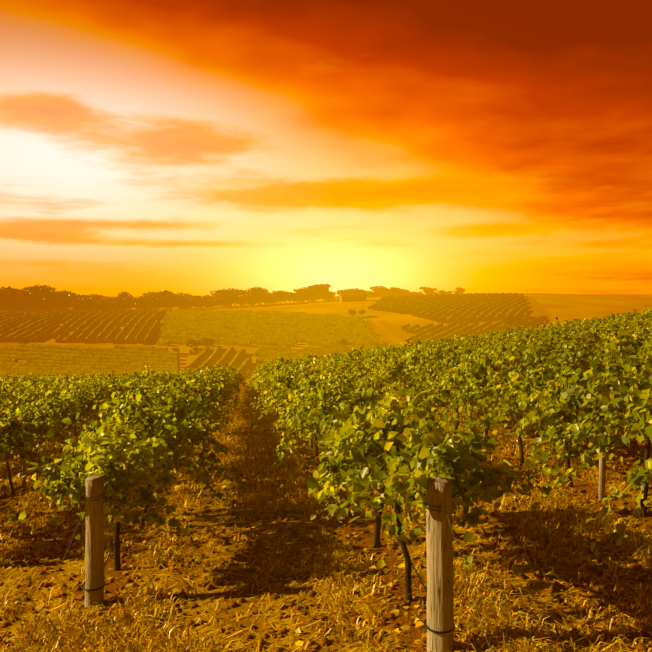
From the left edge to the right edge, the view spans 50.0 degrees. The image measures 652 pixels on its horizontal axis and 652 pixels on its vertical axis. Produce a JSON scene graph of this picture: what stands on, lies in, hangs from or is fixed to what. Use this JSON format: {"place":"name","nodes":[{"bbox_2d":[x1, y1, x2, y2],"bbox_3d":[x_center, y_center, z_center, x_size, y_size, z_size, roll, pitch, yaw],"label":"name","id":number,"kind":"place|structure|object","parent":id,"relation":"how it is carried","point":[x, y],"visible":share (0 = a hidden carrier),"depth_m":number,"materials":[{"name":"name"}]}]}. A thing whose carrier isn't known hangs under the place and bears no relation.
{"place":"outdoors","nodes":[
{"label":"outdoors","id":0,"kind":"place"},
{"bbox_2d":[0,293,651,651],"bbox_3d":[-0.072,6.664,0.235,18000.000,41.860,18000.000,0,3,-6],"label":"ground","id":1,"kind":"structure","parent":0,"point":[568,307],"depth_m":8.63,"materials":[{"name":"brown soil"}]},
{"bbox_2d":[0,286,29,310],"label":"tree","id":2,"kind":"object","parent":1,"relation":"on","point":[13,296],"visible":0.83,"depth_m":339.61,"materials":[{"name":"green plant"}]},
{"bbox_2d":[17,338,30,343],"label":"tree","id":3,"kind":"object","parent":1,"relation":"on","point":[25,340],"visible":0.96,"depth_m":252.74,"materials":[{"name":"green plant"}]},
{"bbox_2d":[19,284,56,307],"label":"tree","id":4,"kind":"object","parent":1,"relation":"on","point":[37,293],"visible":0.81,"depth_m":341.13,"materials":[{"name":"green plant"}]},
{"bbox_2d":[42,295,61,309],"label":"tree","id":5,"kind":"object","parent":1,"relation":"on","point":[51,300],"visible":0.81,"depth_m":340.43,"materials":[{"name":"green plant"}]},
{"bbox_2d":[51,290,76,308],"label":"tree","id":6,"kind":"object","parent":1,"relation":"on","point":[65,292],"visible":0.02,"depth_m":370.37,"materials":[{"name":"green plant"}]},
{"bbox_2d":[53,291,81,309],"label":"tree","id":7,"kind":"object","parent":1,"relation":"on","point":[67,296],"visible":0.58,"depth_m":347.91,"materials":[{"name":"green plant"}]},
{"bbox_2d":[69,298,98,310],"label":"tree","id":8,"kind":"object","parent":1,"relation":"on","point":[87,303],"visible":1,"depth_m":338.11,"materials":[{"name":"green plant"}]},
{"bbox_2d":[82,295,109,298],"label":"tree","id":9,"kind":"object","parent":1,"relation":"on","point":[89,296],"visible":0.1,"depth_m":386.66,"materials":[{"name":"green plant"}]},
{"bbox_2d":[96,300,113,310],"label":"tree","id":10,"kind":"object","parent":1,"relation":"on","point":[104,305],"visible":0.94,"depth_m":343.94,"materials":[{"name":"green plant"}]},
{"bbox_2d":[101,297,121,309],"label":"tree","id":11,"kind":"object","parent":1,"relation":"on","point":[111,299],"visible":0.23,"depth_m":356.15,"materials":[{"name":"green plant"}]},
{"bbox_2d":[116,292,132,300],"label":"tree","id":12,"kind":"object","parent":1,"relation":"on","point":[124,294],"visible":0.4,"depth_m":382.92,"materials":[{"name":"green plant"}]},
{"bbox_2d":[120,297,140,308],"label":"tree","id":13,"kind":"object","parent":1,"relation":"on","point":[127,300],"visible":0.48,"depth_m":359.03,"materials":[{"name":"green plant"}]},
{"bbox_2d":[128,303,141,308],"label":"tree","id":14,"kind":"object","parent":1,"relation":"on","point":[137,305],"visible":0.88,"depth_m":354.85,"materials":[{"name":"green plant"}]},
{"bbox_2d":[133,298,146,308],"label":"tree","id":15,"kind":"object","parent":1,"relation":"on","point":[142,301],"visible":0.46,"depth_m":358.82,"materials":[{"name":"green plant"}]},
{"bbox_2d":[143,292,156,297],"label":"tree","id":16,"kind":"object","parent":1,"relation":"on","point":[150,294],"visible":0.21,"depth_m":405.39,"materials":[{"name":"green plant"}]},
{"bbox_2d":[153,290,173,309],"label":"tree","id":17,"kind":"object","parent":1,"relation":"on","point":[157,294],"visible":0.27,"depth_m":370.96,"materials":[{"name":"green plant"}]},
{"bbox_2d":[152,291,183,310],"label":"tree","id":18,"kind":"object","parent":1,"relation":"on","point":[169,300],"visible":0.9,"depth_m":359.00,"materials":[{"name":"green plant"}]},
{"bbox_2d":[174,292,191,297],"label":"tree","id":19,"kind":"object","parent":1,"relation":"on","point":[182,295],"visible":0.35,"depth_m":399.30,"materials":[{"name":"green plant"}]},
{"bbox_2d":[177,298,193,308],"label":"tree","id":20,"kind":"object","parent":1,"relation":"on","point":[183,304],"visible":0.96,"depth_m":361.04,"materials":[{"name":"green plant"}]},
{"bbox_2d":[184,339,202,347],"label":"tree","id":21,"kind":"object","parent":1,"relation":"on","point":[191,343],"visible":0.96,"depth_m":244.16,"materials":[{"name":"green plant"}]},
{"bbox_2d":[189,295,201,308],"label":"tree","id":22,"kind":"object","parent":1,"relation":"on","point":[196,296],"visible":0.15,"depth_m":378.66,"materials":[{"name":"green plant"}]},
{"bbox_2d":[191,301,200,309],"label":"tree","id":23,"kind":"object","parent":1,"relation":"on","point":[197,303],"visible":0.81,"depth_m":364.74,"materials":[{"name":"green plant"}]},
{"bbox_2d":[193,296,209,308],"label":"tree","id":24,"kind":"object","parent":1,"relation":"on","point":[205,298],"visible":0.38,"depth_m":375.43,"materials":[{"name":"green plant"}]},
{"bbox_2d":[196,299,208,308],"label":"tree","id":25,"kind":"object","parent":1,"relation":"on","point":[202,304],"visible":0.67,"depth_m":370.92,"materials":[{"name":"green plant"}]},
{"bbox_2d":[197,338,214,346],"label":"tree","id":26,"kind":"object","parent":1,"relation":"on","point":[207,342],"visible":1,"depth_m":244.07,"materials":[{"name":"green plant"}]},
{"bbox_2d":[207,298,218,307],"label":"tree","id":27,"kind":"object","parent":1,"relation":"on","point":[213,301],"visible":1,"depth_m":370.56,"materials":[{"name":"green plant"}]},
{"bbox_2d":[210,288,246,307],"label":"tree","id":28,"kind":"object","parent":1,"relation":"on","point":[226,292],"visible":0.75,"depth_m":374.09,"materials":[{"name":"green plant"}]},
{"bbox_2d":[221,296,238,307],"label":"tree","id":29,"kind":"object","parent":1,"relation":"on","point":[230,300],"visible":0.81,"depth_m":371.04,"materials":[{"name":"green plant"}]},
{"bbox_2d":[239,291,262,305],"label":"tree","id":30,"kind":"object","parent":1,"relation":"on","point":[251,296],"visible":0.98,"depth_m":384.38,"materials":[{"name":"green plant"}]},
{"bbox_2d":[244,295,263,305],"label":"tree","id":31,"kind":"object","parent":1,"relation":"on","point":[256,301],"visible":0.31,"depth_m":389.91,"materials":[{"name":"green plant"}]},
{"bbox_2d":[245,287,267,305],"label":"tree","id":32,"kind":"object","parent":1,"relation":"on","point":[259,289],"visible":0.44,"depth_m":390.25,"materials":[{"name":"green plant"}]},
{"bbox_2d":[258,294,266,303],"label":"tree","id":33,"kind":"object","parent":1,"relation":"on","point":[263,297],"visible":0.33,"depth_m":395.87,"materials":[{"name":"green plant"}]},
{"bbox_2d":[0,293,540,377],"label":"vine rows","id":34,"kind":"object","parent":1,"relation":"on","point":[278,333],"visible":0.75,"depth_m":266.76,"materials":[{"name":"green plant"}]},
{"bbox_2d":[264,294,279,304],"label":"tree","id":35,"kind":"object","parent":1,"relation":"on","point":[269,298],"visible":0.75,"depth_m":396.52,"materials":[{"name":"green plant"}]},
{"bbox_2d":[270,291,284,304],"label":"tree","id":36,"kind":"object","parent":1,"relation":"on","point":[275,295],"visible":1,"depth_m":388.68,"materials":[{"name":"green plant"}]},
{"bbox_2d":[284,292,295,303],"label":"tree","id":37,"kind":"object","parent":1,"relation":"on","point":[289,296],"visible":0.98,"depth_m":395.56,"materials":[{"name":"green plant"}]},
{"bbox_2d":[294,294,307,302],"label":"tree","id":38,"kind":"object","parent":1,"relation":"on","point":[298,297],"visible":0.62,"depth_m":404.75,"materials":[{"name":"green plant"}]},
{"bbox_2d":[293,288,317,302],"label":"tree","id":39,"kind":"object","parent":1,"relation":"on","point":[299,291],"visible":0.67,"depth_m":402.12,"materials":[{"name":"green plant"}]},
{"bbox_2d":[299,285,320,301],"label":"tree","id":40,"kind":"object","parent":1,"relation":"on","point":[313,289],"visible":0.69,"depth_m":401.30,"materials":[{"name":"green plant"}]},
{"bbox_2d":[22,336,605,651],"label":"posts","id":41,"kind":"object","parent":1,"relation":"on","point":[440,575],"visible":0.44,"depth_m":5.35,"materials":[{"name":"brown wood"}]},
{"bbox_2d":[0,372,625,651],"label":"wires","id":42,"kind":"object","parent":41,"relation":"attached to","point":[433,631],"visible":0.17,"depth_m":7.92,"materials":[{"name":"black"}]},
{"bbox_2d":[312,293,322,301],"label":"tree","id":43,"kind":"object","parent":1,"relation":"on","point":[317,296],"visible":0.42,"depth_m":412.77,"materials":[{"name":"green plant"}]},
{"bbox_2d":[311,283,330,300],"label":"tree","id":44,"kind":"object","parent":1,"relation":"on","point":[324,290],"visible":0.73,"depth_m":411.31,"materials":[{"name":"green plant"}]},
{"bbox_2d":[0,306,651,601],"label":"vine","id":45,"kind":"object","parent":1,"relation":"on","point":[76,403],"depth_m":9.58,"materials":[{"name":"green plant"}]},
{"bbox_2d":[0,308,651,399],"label":"vine leaves","id":46,"kind":"object","parent":45,"relation":"attached to","point":[239,377],"visible":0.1,"depth_m":48.55,"materials":[{"name":"green plant"}]},
{"bbox_2d":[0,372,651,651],"bbox_3d":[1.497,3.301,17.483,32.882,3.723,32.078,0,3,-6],"label":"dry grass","id":47,"kind":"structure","parent":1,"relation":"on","point":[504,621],"depth_m":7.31,"materials":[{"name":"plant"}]},
{"bbox_2d":[0,417,651,651],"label":"soil clods","id":48,"kind":"object","parent":1,"relation":"on","point":[312,644],"visible":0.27,"depth_m":7.76,"materials":[{"name":"brown soil"}]},
{"bbox_2d":[323,292,333,299],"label":"tree","id":49,"kind":"object","parent":1,"relation":"on","point":[329,295],"visible":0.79,"depth_m":424.86,"materials":[{"name":"green plant"}]},
{"bbox_2d":[336,338,346,344],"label":"tree","id":50,"kind":"object","parent":1,"relation":"on","point":[341,341],"visible":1,"depth_m":248.38,"materials":[{"name":"green plant"}]},
{"bbox_2d":[144,297,552,345],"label":"dirt tracks","id":51,"kind":"object","parent":1,"relation":"on","point":[535,308],"visible":0.65,"depth_m":281.87},
{"bbox_2d":[338,289,366,301],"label":"house","id":52,"kind":"structure","parent":1,"relation":"on","point":[350,296],"depth_m":385.94,"materials":[{"name":"orange"}]},
{"bbox_2d":[348,310,356,314],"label":"tree","id":53,"kind":"object","parent":1,"relation":"on","point":[352,312],"visible":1,"depth_m":295.15,"materials":[{"name":"green plant"}]},
{"bbox_2d":[358,310,365,316],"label":"tree","id":54,"kind":"object","parent":1,"relation":"on","point":[360,312],"visible":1,"depth_m":297.96,"materials":[{"name":"green plant"}]},
{"bbox_2d":[366,291,375,296],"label":"tree","id":55,"kind":"object","parent":1,"relation":"on","point":[370,293],"visible":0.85,"depth_m":463.95,"materials":[{"name":"green plant"}]},
{"bbox_2d":[370,286,385,295],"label":"tree","id":56,"kind":"object","parent":1,"relation":"on","point":[377,289],"visible":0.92,"depth_m":486.35,"materials":[{"name":"green plant"}]},
{"bbox_2d":[385,289,396,295],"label":"tree","id":57,"kind":"object","parent":1,"relation":"on","point":[390,292],"visible":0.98,"depth_m":484.63,"materials":[{"name":"green plant"}]},
{"bbox_2d":[390,287,401,292],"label":"tree","id":58,"kind":"object","parent":1,"relation":"on","point":[397,289],"visible":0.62,"depth_m":488.18,"materials":[{"name":"green plant"}]},
{"bbox_2d":[419,287,436,294],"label":"tree","id":59,"kind":"object","parent":1,"relation":"on","point":[427,290],"visible":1,"depth_m":523.58,"materials":[{"name":"green plant"}]},
{"bbox_2d":[454,287,465,293],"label":"tree","id":60,"kind":"object","parent":1,"relation":"on","point":[460,290],"visible":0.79,"depth_m":547.58,"materials":[{"name":"green plant"}]},
{"bbox_2d":[529,316,549,324],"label":"tree","id":61,"kind":"object","parent":1,"relation":"on","point":[541,319],"visible":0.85,"depth_m":276.94,"materials":[{"name":"green plant"}]},
{"bbox_2d":[0,0,651,295],"label":"sky","id":62,"kind":"structure","parent":0,"point":[193,147],"materials":[{"name":"orange"}]}
]}

